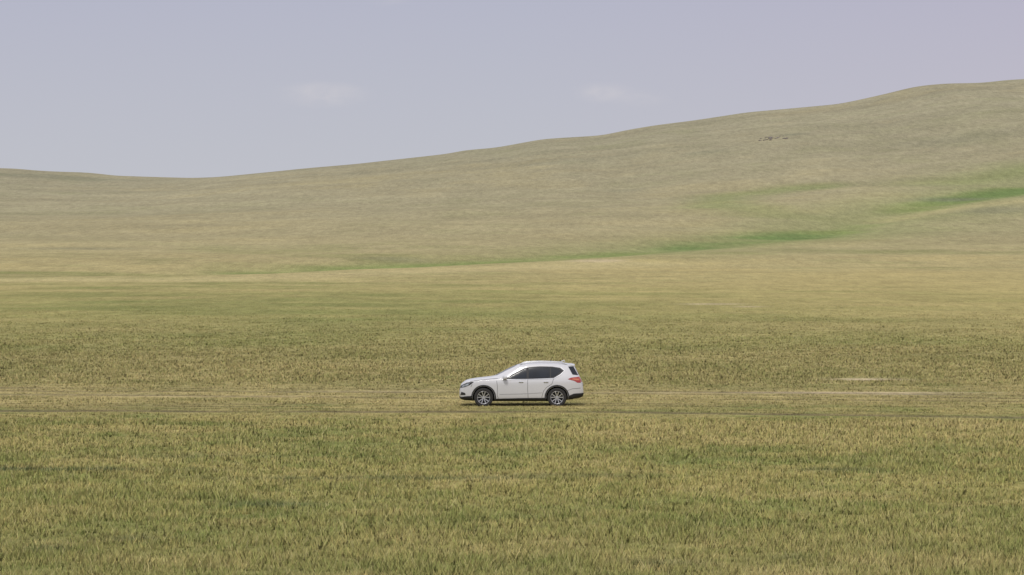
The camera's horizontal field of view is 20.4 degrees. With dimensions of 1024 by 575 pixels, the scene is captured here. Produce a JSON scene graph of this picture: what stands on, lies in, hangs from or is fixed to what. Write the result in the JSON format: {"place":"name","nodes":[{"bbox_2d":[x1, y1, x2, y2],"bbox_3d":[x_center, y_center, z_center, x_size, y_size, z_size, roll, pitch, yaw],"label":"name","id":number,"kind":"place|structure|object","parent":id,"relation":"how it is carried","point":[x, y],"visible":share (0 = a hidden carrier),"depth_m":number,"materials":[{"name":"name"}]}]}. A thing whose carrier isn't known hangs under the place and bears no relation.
{"place":"outdoors","nodes":[
{"label":"outdoors","id":0,"kind":"place"},
{"bbox_2d":[0,79,1023,574],"bbox_3d":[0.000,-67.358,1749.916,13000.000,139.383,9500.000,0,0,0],"label":"grassland ground","id":1,"kind":"structure","parent":0,"point":[912,197],"depth_m":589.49,"materials":[{"name":"green plant"}]},
{"bbox_2d":[474,388,492,405],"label":"tire","id":2,"kind":"object","parent":1,"relation":"on","point":[478,391],"visible":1,"depth_m":104.86,"materials":[{"name":"rubber"}]},
{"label":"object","id":3,"kind":"object","parent":2,"relation":"attached to","visible":0},
{"bbox_2d":[478,392,488,402],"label":"brake front","id":4,"kind":"object","parent":3,"relation":"attached to","point":[486,393],"visible":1,"depth_m":104.94,"materials":[{"name":"black metal"}]},
{"bbox_2d":[478,392,489,402],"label":"spokes front","id":5,"kind":"object","parent":3,"relation":"attached to","point":[483,397],"visible":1,"depth_m":104.88,"materials":[{"name":"silver metal"}]},
{"bbox_2d":[459,362,583,400],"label":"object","id":6,"kind":"object","parent":1,"relation":"on","point":[516,388],"visible":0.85,"depth_m":104.87,"materials":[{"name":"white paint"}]},
{"bbox_2d":[460,396,470,399],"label":"front lower bumper","id":7,"kind":"object","parent":6,"relation":"on","point":[466,398],"visible":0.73,"depth_m":104.98,"materials":[{"name":"black plastic"}]},
{"bbox_2d":[471,385,495,400],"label":"front arch","id":8,"kind":"structure","parent":6,"relation":"on","point":[480,386],"depth_m":104.85,"materials":[{"name":"black plastic"}]},
{"bbox_2d":[494,398,544,400],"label":"sill cladding","id":9,"kind":"structure","parent":6,"relation":"attached to","point":[525,399],"depth_m":104.91,"materials":[{"name":"black plastic"}]},
{"bbox_2d":[503,369,564,379],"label":"window trim","id":10,"kind":"structure","parent":6,"relation":"attached to","point":[529,379],"depth_m":104.87,"materials":[{"name":"silver metal"}]},
{"bbox_2d":[509,369,525,377],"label":"front window","id":11,"kind":"structure","parent":10,"relation":"attached to","point":[521,374],"depth_m":104.92,"materials":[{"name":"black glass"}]},
{"bbox_2d":[529,367,549,377],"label":"window side","id":12,"kind":"structure","parent":10,"relation":"attached to","point":[539,372],"depth_m":104.95,"materials":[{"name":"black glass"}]},
{"bbox_2d":[522,361,563,362],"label":"roof rail","id":13,"kind":"object","parent":6,"relation":"on","point":[541,361],"visible":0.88,"depth_m":106.32,"materials":[{"name":"silver metal"}]},
{"bbox_2d":[520,362,566,364],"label":"roof rail","id":14,"kind":"object","parent":6,"relation":"on","point":[546,362],"visible":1,"depth_m":105.15,"materials":[{"name":"silver metal"}]},
{"bbox_2d":[551,368,560,376],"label":"quarter window","id":15,"kind":"structure","parent":6,"relation":"attached to","point":[555,371],"depth_m":104.97,"materials":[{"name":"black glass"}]},
{"bbox_2d":[545,385,568,400],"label":"arch","id":16,"kind":"structure","parent":6,"relation":"on","point":[553,386],"depth_m":104.84,"materials":[{"name":"black plastic"}]},
{"bbox_2d":[568,366,577,374],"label":"tail glass","id":17,"kind":"object","parent":6,"relation":"attached to","point":[572,370],"visible":0.84,"depth_m":105.06,"materials":[{"name":"black glass"}]},
{"bbox_2d":[569,377,580,382],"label":"tail lamp","id":18,"kind":"object","parent":6,"relation":"attached to","point":[578,381],"visible":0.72,"depth_m":104.93,"materials":[{"name":"red plastic"}]},
{"bbox_2d":[569,393,582,398],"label":"bumper","id":19,"kind":"object","parent":6,"relation":"on","point":[574,396],"visible":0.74,"depth_m":104.95,"materials":[{"name":"black plastic"}]},
{"bbox_2d":[547,388,566,405],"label":"tyre rear","id":20,"kind":"object","parent":1,"relation":"on","point":[551,391],"visible":0.99,"depth_m":104.86,"materials":[{"name":"rubber"}]},
{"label":"rim","id":21,"kind":"object","parent":20,"relation":"attached to","visible":0},
{"bbox_2d":[551,392,562,402],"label":"brake rear","id":22,"kind":"object","parent":21,"relation":"attached to","point":[555,395],"visible":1,"depth_m":104.94,"materials":[{"name":"black metal"}]},
{"bbox_2d":[551,392,562,402],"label":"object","id":23,"kind":"object","parent":21,"relation":"attached to","point":[556,397],"visible":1,"depth_m":104.88,"materials":[{"name":"silver metal"}]},
{"bbox_2d":[758,137,787,140],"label":"rock outcrop","id":24,"kind":"object","parent":1,"relation":"on","point":[770,138],"visible":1,"depth_m":1211.54,"materials":[{"name":"grey stone"}]},
{"bbox_2d":[0,0,1023,177],"label":"sky","id":25,"kind":"structure","parent":0,"point":[144,88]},
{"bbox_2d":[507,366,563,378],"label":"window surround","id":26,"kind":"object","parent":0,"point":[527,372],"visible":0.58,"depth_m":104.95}
]}

